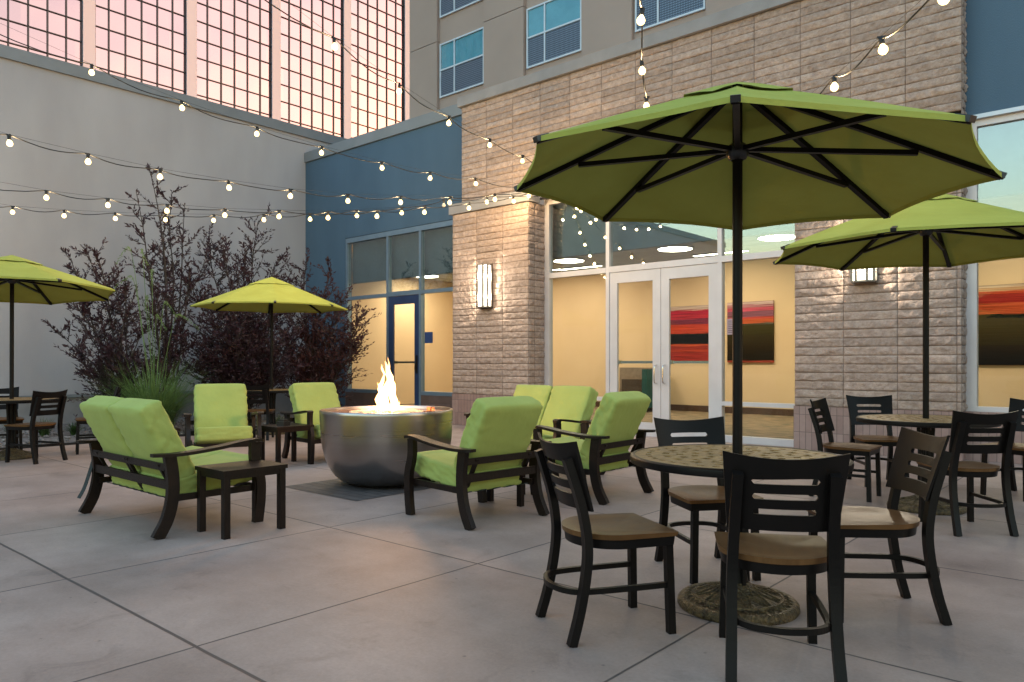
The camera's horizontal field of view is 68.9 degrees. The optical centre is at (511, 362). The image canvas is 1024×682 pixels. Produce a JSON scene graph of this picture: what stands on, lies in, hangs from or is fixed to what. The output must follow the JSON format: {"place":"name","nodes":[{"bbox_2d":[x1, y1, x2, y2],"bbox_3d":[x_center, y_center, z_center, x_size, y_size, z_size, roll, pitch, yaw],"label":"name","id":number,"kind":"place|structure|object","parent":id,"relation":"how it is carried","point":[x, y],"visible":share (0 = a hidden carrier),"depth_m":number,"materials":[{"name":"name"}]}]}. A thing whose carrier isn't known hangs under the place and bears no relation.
{"place":"outdoors","nodes":[
{"label":"outdoors","id":0,"kind":"place"},
{"bbox_2d":[67,246,214,425],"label":"ornamental grass","id":1,"kind":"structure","parent":0,"point":[168,400],"depth_m":12.83,"materials":[{"name":"green plant"}]},
{"bbox_2d":[0,411,294,446],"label":"gravel ground","id":2,"kind":"structure","parent":0,"point":[52,436],"depth_m":13.31,"materials":[{"name":"grey gravel"}]},
{"bbox_2d":[36,417,53,435],"bbox_3d":[-7.793,1.052,12.376,0.729,0.336,0.715,0,0,24],"label":"bedding plant","id":3,"kind":"object","parent":2,"relation":"on","point":[44,432],"visible":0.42,"depth_m":12.36,"materials":[{"name":"green plant"}]},
{"bbox_2d":[64,423,88,434],"bbox_3d":[-7.369,1.090,12.617,0.579,0.261,0.671,0,0,41],"label":"bedding plant","id":4,"kind":"object","parent":2,"relation":"on","point":[72,428],"visible":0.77,"depth_m":12.55,"materials":[{"name":"green plant"}]},
{"bbox_2d":[41,237,178,429],"bbox_3d":[-7.222,-0.524,13.480,1.614,3.514,2.201,0,0,62],"label":"purple shrub","id":5,"kind":"object","parent":2,"relation":"on","point":[112,350],"visible":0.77,"depth_m":13.31,"materials":[{"name":"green plant"}]},
{"bbox_2d":[123,163,218,395],"bbox_3d":[-6.667,-1.330,14.621,1.604,5.108,1.987,0,0,41],"label":"purple shrub","id":6,"kind":"object","parent":2,"relation":"on","point":[170,357],"visible":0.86,"depth_m":14.54,"materials":[{"name":"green plant"}]},
{"bbox_2d":[0,44,345,427],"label":"garden wall","id":7,"kind":"structure","parent":2,"relation":"on","point":[58,103],"depth_m":15.73,"materials":[{"name":"grey paint"}]},
{"bbox_2d":[173,201,318,420],"bbox_3d":[-5.472,-1.034,15.392,2.945,4.536,2.626,0,0,-15],"label":"purple shrub","id":8,"kind":"object","parent":2,"relation":"on","point":[243,357],"visible":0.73,"depth_m":15.01,"materials":[{"name":"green plant"}]},
{"bbox_2d":[265,247,381,406],"bbox_3d":[-4.294,-0.488,16.135,2.909,4.150,2.345,0,0,41],"label":"purple shrub","id":9,"kind":"object","parent":2,"relation":"on","point":[331,373],"visible":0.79,"depth_m":16.21,"materials":[{"name":"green plant"}]},
{"bbox_2d":[0,0,409,138],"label":"glass tower","id":10,"kind":"structure","parent":0,"point":[262,57],"depth_m":65.32,"materials":[{"name":"pink glass"}]},
{"bbox_2d":[276,419,289,425],"bbox_3d":[-2.662,0.698,8.692,0.110,0.075,0.110,0,0,26],"label":"ashtray","id":11,"kind":"object","parent":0,"point":[283,422],"visible":1,"depth_m":8.66,"materials":[{"name":"black plastic"}]},
{"bbox_2d":[304,104,461,407],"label":"side wing","id":12,"kind":"structure","parent":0,"point":[430,141],"depth_m":17.05,"materials":[{"name":"blue paint"}]},
{"bbox_2d":[346,220,452,405],"bbox_3d":[-2.313,-0.895,16.645,4.466,4.190,0.114,0,0,41],"label":"window","id":13,"kind":"structure","parent":12,"relation":"in","point":[421,229],"depth_m":16.79,"materials":[{"name":"grey metal"}]},
{"bbox_2d":[389,294,418,405],"bbox_3d":[-2.403,-0.153,16.709,1.030,2.682,0.198,0,0,41],"label":"door","id":14,"kind":"structure","parent":12,"relation":"in","point":[408,299],"depth_m":16.80,"materials":[{"name":"blue paint"}]},
{"bbox_2d":[425,332,432,342],"bbox_3d":[-1.802,-0.540,16.173,0.240,0.240,0.015,0,0,41],"label":"door sign","id":15,"kind":"object","parent":12,"relation":"attached to","point":[428,337],"visible":1,"depth_m":16.16,"materials":[{"name":"blue plastic"}]},
{"bbox_2d":[0,424,1023,681],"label":"pavement","id":16,"kind":"structure","parent":0,"point":[318,588],"depth_m":3.86,"materials":[{"name":"concrete"}]},
{"bbox_2d":[0,387,23,449],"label":"dining chair","id":17,"kind":"object","parent":16,"relation":"on","point":[3,420],"visible":0.45,"depth_m":10.12,"materials":[{"name":"brown metal"}]},
{"bbox_2d":[0,397,58,460],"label":"cafe table","id":18,"kind":"object","parent":16,"relation":"on","point":[16,453],"visible":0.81,"depth_m":9.35,"materials":[{"name":"brown metal"}]},
{"bbox_2d":[0,255,117,398],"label":"patio umbrella","id":19,"kind":"object","parent":18,"relation":"on","point":[22,280],"visible":0.99,"depth_m":9.58,"materials":[{"name":"green fabric"}]},
{"bbox_2d":[4,389,67,464],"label":"dining chair","id":20,"kind":"object","parent":16,"relation":"on","point":[33,426],"visible":1,"depth_m":8.95,"materials":[{"name":"brown metal"}]},
{"bbox_2d":[75,386,120,454],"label":"dining chair","id":21,"kind":"object","parent":16,"relation":"on","point":[83,420],"visible":0.29,"depth_m":9.77,"materials":[{"name":"brown metal"}]},
{"bbox_2d":[0,429,256,449],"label":"bed edging","id":22,"kind":"object","parent":16,"relation":"on","point":[74,443],"visible":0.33,"depth_m":10.83,"materials":[{"name":"grey concrete"}]},
{"bbox_2d":[76,395,265,539],"bbox_3d":[-2.654,0.738,5.792,1.458,0.963,0.927,0,0,41],"label":"loveseat","id":23,"kind":"object","parent":16,"relation":"on","point":[137,443],"visible":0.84,"depth_m":5.43,"materials":[{"name":"green fabric"}]},
{"bbox_2d":[182,383,263,459],"bbox_3d":[-3.405,0.738,8.778,0.874,0.964,0.927,0,0,-25],"label":"club chair","id":24,"kind":"object","parent":16,"relation":"on","point":[220,413],"visible":0.91,"depth_m":8.86,"materials":[{"name":"green fabric"}]},
{"bbox_2d":[195,460,287,539],"bbox_3d":[-1.938,0.968,5.354,0.410,0.465,0.490,0,0,41],"label":"side table","id":25,"kind":"object","parent":16,"relation":"on","point":[226,473],"visible":0.98,"depth_m":5.28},
{"bbox_2d":[245,384,274,440],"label":"dining chair","id":26,"kind":"object","parent":16,"relation":"on","point":[265,396],"visible":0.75,"depth_m":11.50,"materials":[{"name":"brown metal"}]},
{"bbox_2d":[247,389,288,434],"bbox_3d":[-4.056,0.829,12.601,1.046,0.742,1.046,0,0,21],"label":"cafe table","id":27,"kind":"object","parent":16,"relation":"on","point":[272,399],"visible":0.39,"depth_m":12.56,"materials":[{"name":"brown metal"}]},
{"bbox_2d":[189,277,348,389],"bbox_3d":[-4.056,-0.188,12.601,2.473,2.516,2.473,0,0,41],"label":"patio umbrella","id":28,"kind":"object","parent":27,"relation":"on","point":[270,295],"visible":0.99,"depth_m":12.32,"materials":[{"name":"green fabric"}]},
{"bbox_2d":[261,423,313,463],"bbox_3d":[-2.654,0.968,8.778,0.410,0.465,0.490,0,0,41],"label":"side table","id":29,"kind":"object","parent":16,"relation":"on","point":[293,428],"visible":0.82,"depth_m":8.71,"materials":[{"name":"brown wood"}]},
{"bbox_2d":[280,382,340,464],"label":"club chair","id":30,"kind":"object","parent":16,"relation":"on","point":[309,401],"visible":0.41,"depth_m":9.36,"materials":[{"name":"green fabric"}]},
{"bbox_2d":[286,479,439,500],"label":"paver square","id":31,"kind":"structure","parent":16,"relation":"on","point":[338,488],"depth_m":7.03,"materials":[{"name":"grey concrete"}]},
{"bbox_2d":[319,405,452,486],"bbox_3d":[-1.244,0.821,7.442,1.310,0.750,1.310,0,0,41],"label":"fire bowl","id":32,"kind":"object","parent":31,"relation":"on","point":[364,446],"visible":0.98,"depth_m":6.90,"materials":[{"name":"silver metal"}]},
{"bbox_2d":[404,396,551,530],"bbox_3d":[-0.283,0.738,5.881,0.874,0.964,0.927,0,0,-43],"label":"club chair","id":33,"kind":"object","parent":16,"relation":"on","point":[489,452],"visible":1,"depth_m":5.64,"materials":[{"name":"green fabric"}]},
{"bbox_2d":[487,444,554,506],"bbox_3d":[0.081,0.968,6.512,0.410,0.465,0.490,0,0,41],"label":"side table","id":34,"kind":"object","parent":16,"relation":"on","point":[520,494],"visible":0.12,"depth_m":6.23,"materials":[{"name":"brown wood"}]},
{"bbox_2d":[464,384,605,476],"bbox_3d":[0.223,0.738,8.192,0.927,0.963,1.444,0,0,-45],"label":"loveseat","id":35,"kind":"object","parent":16,"relation":"on","point":[567,408],"visible":0.26,"depth_m":8.11,"materials":[{"name":"green fabric"}]},
{"bbox_2d":[529,391,655,504],"bbox_3d":[0.726,0.738,6.825,0.927,0.964,0.874,0,0,40],"label":"club chair","id":36,"kind":"object","parent":16,"relation":"on","point":[606,441],"visible":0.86,"depth_m":6.52,"materials":[{"name":"green fabric"}]},
{"bbox_2d":[534,432,677,647],"bbox_3d":[0.411,0.768,3.412,0.541,0.874,0.451,0,0,-18],"label":"dining chair","id":37,"kind":"object","parent":16,"relation":"on","point":[631,533],"visible":1,"depth_m":3.30,"materials":[{"name":"brown metal"}]},
{"bbox_2d":[352,0,1023,463],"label":"hotel building","id":38,"kind":"structure","parent":16,"relation":"on","point":[838,336],"depth_m":12.12,"materials":[{"name":"brick"}]},
{"bbox_2d":[0,23,517,187],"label":"string light","id":39,"kind":"object","parent":38,"relation":"hanging from","point":[258,128],"visible":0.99,"depth_m":10.36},
{"bbox_2d":[0,132,520,199],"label":"string light","id":40,"kind":"object","parent":38,"relation":"hanging from","point":[161,170],"visible":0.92,"depth_m":10.06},
{"bbox_2d":[0,192,527,217],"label":"string light","id":41,"kind":"object","parent":38,"relation":"hanging from","point":[214,215],"visible":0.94,"depth_m":12.72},
{"bbox_2d":[0,182,537,215],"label":"string light","id":42,"kind":"object","parent":38,"relation":"hanging from","point":[225,209],"visible":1,"depth_m":11.44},
{"bbox_2d":[265,0,531,162],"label":"string light","id":43,"kind":"object","parent":38,"relation":"hanging from","point":[334,39],"visible":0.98,"depth_m":9.08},
{"bbox_2d":[417,275,439,277],"bbox_3d":[-2.411,-2.424,20.815,0.778,0.051,0.778,0,0,41],"label":"ceiling light","id":44,"kind":"object","parent":38,"relation":"attached to","point":[433,276],"visible":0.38,"depth_m":20.85,"materials":[{"name":"white plastic"}]},
{"bbox_2d":[476,263,492,308],"bbox_3d":[-0.529,-1.410,13.784,0.300,0.830,0.190,0,0,41],"label":"wall lamp","id":45,"kind":"object","parent":38,"relation":"attached to","point":[485,300],"visible":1,"depth_m":13.75,"materials":[{"name":"white glass"}]},
{"bbox_2d":[553,257,584,262],"bbox_3d":[1.347,-2.424,17.669,0.778,0.051,0.778,0,0,41],"label":"ceiling light","id":46,"kind":"object","parent":38,"relation":"attached to","point":[571,260],"visible":0.94,"depth_m":17.58,"materials":[{"name":"white plastic"}]},
{"bbox_2d":[561,264,602,269],"bbox_3d":[1.749,-2.429,19.043,1.300,0.041,0.100,0,0,41],"label":"strip light","id":47,"kind":"object","parent":38,"relation":"attached to","point":[587,266],"visible":1,"depth_m":18.96,"materials":[{"name":"white plastic"}]},
{"bbox_2d":[610,268,660,435],"bbox_3d":[2.035,-0.163,12.334,0.971,2.702,0.218,0,0,41],"label":"door","id":48,"kind":"structure","parent":38,"relation":"in","point":[654,275],"depth_m":12.21,"materials":[{"name":"white metal"}]},
{"bbox_2d":[620,367,652,410],"bbox_3d":[3.059,0.658,18.498,1.190,1.060,0.900,0,0,41],"label":"lobby sofa","id":49,"kind":"object","parent":38,"relation":"on","point":[636,379],"visible":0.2,"depth_m":18.09,"materials":[{"name":"fabric"}]},
{"bbox_2d":[639,0,649,106],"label":"string light","id":50,"kind":"object","parent":38,"relation":"hanging from","point":[641,14],"visible":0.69,"depth_m":6.49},
{"bbox_2d":[544,199,794,446],"bbox_3d":[2.357,-0.875,12.080,4.610,4.150,0.114,0,0,41],"label":"window","id":51,"kind":"structure","parent":38,"relation":"in","point":[720,259],"depth_m":12.13,"materials":[{"name":"white metal"}]},
{"bbox_2d":[656,244,693,251],"bbox_3d":[3.457,-2.424,15.828,0.778,0.051,0.778,0,0,41],"label":"ceiling light","id":52,"kind":"object","parent":38,"relation":"attached to","point":[679,248],"visible":0.96,"depth_m":15.73,"materials":[{"name":"white plastic"}]},
{"bbox_2d":[661,263,716,436],"bbox_3d":[2.773,-0.163,11.691,0.971,2.702,0.218,0,0,41],"label":"door","id":53,"kind":"structure","parent":38,"relation":"in","point":[710,270],"depth_m":11.77,"materials":[{"name":"white metal"}]},
{"bbox_2d":[671,305,708,360],"bbox_3d":[4.344,-0.710,18.199,1.140,1.340,0.050,0,0,41],"label":"wall art","id":54,"kind":"object","parent":38,"relation":"attached to","point":[689,333],"depth_m":18.17},
{"bbox_2d":[692,249,748,256],"bbox_3d":[4.613,-2.429,16.545,1.300,0.041,0.100,0,0,41],"label":"strip light","id":55,"kind":"object","parent":38,"relation":"attached to","point":[712,253],"visible":0.71,"depth_m":16.65,"materials":[{"name":"white plastic"}]},
{"bbox_2d":[727,319,731,334],"bbox_3d":[3.313,-0.540,11.229,0.170,0.240,0.006,0,0,41],"label":"window notice","id":56,"kind":"object","parent":38,"relation":"attached to","point":[729,326],"depth_m":11.26,"materials":[{"name":"white paper"}]},
{"bbox_2d":[727,300,773,361],"bbox_3d":[5.490,-0.700,17.200,1.100,1.400,0.050,0,0,41],"label":"wall art","id":57,"kind":"object","parent":38,"relation":"attached to","point":[758,331],"depth_m":17.08},
{"bbox_2d":[756,232,794,240],"bbox_3d":[5.115,-2.424,14.382,0.778,0.051,0.778,0,0,41],"label":"ceiling light","id":58,"kind":"object","parent":38,"relation":"attached to","point":[783,236],"visible":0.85,"depth_m":14.34,"materials":[{"name":"white plastic"}]},
{"bbox_2d":[850,268,877,284],"bbox_3d":[4.556,-1.440,9.680,0.300,0.830,0.190,0,0,41],"label":"wall lamp","id":59,"kind":"object","parent":38,"relation":"attached to","point":[864,276],"visible":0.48,"depth_m":9.68,"materials":[{"name":"white glass"}]},
{"bbox_2d":[812,0,928,93],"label":"string light","id":60,"kind":"object","parent":38,"relation":"hanging from","point":[881,41],"visible":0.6,"depth_m":5.40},
{"bbox_2d":[966,111,1023,412],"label":"window","id":61,"kind":"structure","parent":38,"relation":"in","point":[972,271],"depth_m":9.16,"materials":[{"name":"clear glass"}]},
{"bbox_2d":[978,283,1023,364],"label":"wall art","id":62,"kind":"object","parent":38,"relation":"attached to","point":[1001,324],"depth_m":13.97},
{"bbox_2d":[654,416,762,583],"bbox_3d":[1.120,0.768,4.328,0.451,0.874,0.541,0,0,-11],"label":"dining chair","id":63,"kind":"object","parent":16,"relation":"on","point":[694,499],"visible":0.62,"depth_m":4.44,"materials":[{"name":"brown metal"}]},
{"bbox_2d":[630,444,853,625],"bbox_3d":[1.110,0.829,3.676,1.046,0.742,1.046,0,0,31],"label":"cafe table","id":64,"kind":"object","parent":16,"relation":"on","point":[762,604],"visible":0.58,"depth_m":3.58,"materials":[{"name":"brown stone"}]},
{"bbox_2d":[514,82,1006,454],"bbox_3d":[1.111,-0.157,3.676,2.158,2.453,2.158,0,0,41],"label":"patio umbrella","id":65,"kind":"object","parent":64,"relation":"on","point":[737,158],"visible":1,"depth_m":3.82,"materials":[{"name":"green fabric"}]},
{"bbox_2d":[714,450,850,681],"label":"dining chair","id":66,"kind":"object","parent":16,"relation":"on","point":[810,557],"visible":1,"depth_m":2.79,"materials":[{"name":"brown metal"}]},
{"bbox_2d":[808,398,881,501],"bbox_3d":[2.988,0.768,6.719,0.541,0.874,0.450,0,0,38],"label":"dining chair","id":67,"kind":"object","parent":16,"relation":"on","point":[856,449],"visible":0.88,"depth_m":6.69,"materials":[{"name":"brown metal"}]},
{"bbox_2d":[846,395,908,486],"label":"dining chair","id":68,"kind":"object","parent":16,"relation":"on","point":[889,440],"visible":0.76,"depth_m":7.60,"materials":[{"name":"brown metal"}]},
{"bbox_2d":[806,427,952,625],"bbox_3d":[1.772,0.768,3.627,0.541,0.874,0.451,0,0,3],"label":"dining chair","id":69,"kind":"object","parent":16,"relation":"on","point":[891,523],"visible":0.97,"depth_m":3.50,"materials":[{"name":"brown metal"}]},
{"bbox_2d":[856,414,1001,515],"bbox_3d":[3.402,0.829,6.136,1.046,0.742,1.046,0,0,-6],"label":"cafe table","id":70,"kind":"object","parent":16,"relation":"on","point":[909,504],"visible":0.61,"depth_m":6.00,"materials":[{"name":"brown metal"}]},
{"bbox_2d":[773,194,1023,418],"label":"patio umbrella","id":71,"kind":"object","parent":70,"relation":"on","point":[947,230],"visible":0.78,"depth_m":6.33,"materials":[{"name":"green fabric"}]},
{"bbox_2d":[916,410,1018,535],"bbox_3d":[3.273,0.768,5.380,0.450,0.874,0.541,0,0,0],"label":"dining chair","id":72,"kind":"object","parent":16,"relation":"on","point":[961,429],"visible":0.95,"depth_m":5.19,"materials":[{"name":"brown metal"}]},
{"bbox_2d":[978,398,1023,501],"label":"dining chair","id":73,"kind":"object","parent":16,"relation":"on","point":[1016,405],"visible":0.52,"depth_m":6.89,"materials":[{"name":"brown metal"}]},
{"bbox_2d":[410,0,751,204],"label":"guest room block","id":74,"kind":"structure","parent":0,"point":[459,48],"depth_m":26.12,"materials":[{"name":"beige paint"}]},
{"bbox_2d":[440,0,481,17],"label":"window","id":75,"kind":"structure","parent":74,"relation":"in","point":[447,7],"depth_m":28.09,"materials":[{"name":"blue glass"}]},
{"bbox_2d":[440,27,483,97],"bbox_3d":[-1.870,-11.125,27.778,2.320,2.050,0.066,0,0,41],"label":"window","id":76,"kind":"structure","parent":74,"relation":"in","point":[461,57],"depth_m":27.78,"materials":[{"name":"blue glass"}]},
{"bbox_2d":[526,0,580,68],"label":"window","id":77,"kind":"structure","parent":74,"relation":"in","point":[553,27],"depth_m":24.98,"materials":[{"name":"blue glass"}]},
{"bbox_2d":[635,0,705,32],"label":"window","id":78,"kind":"structure","parent":74,"relation":"in","point":[657,12],"depth_m":22.21,"materials":[{"name":"blue glass"}]}
]}

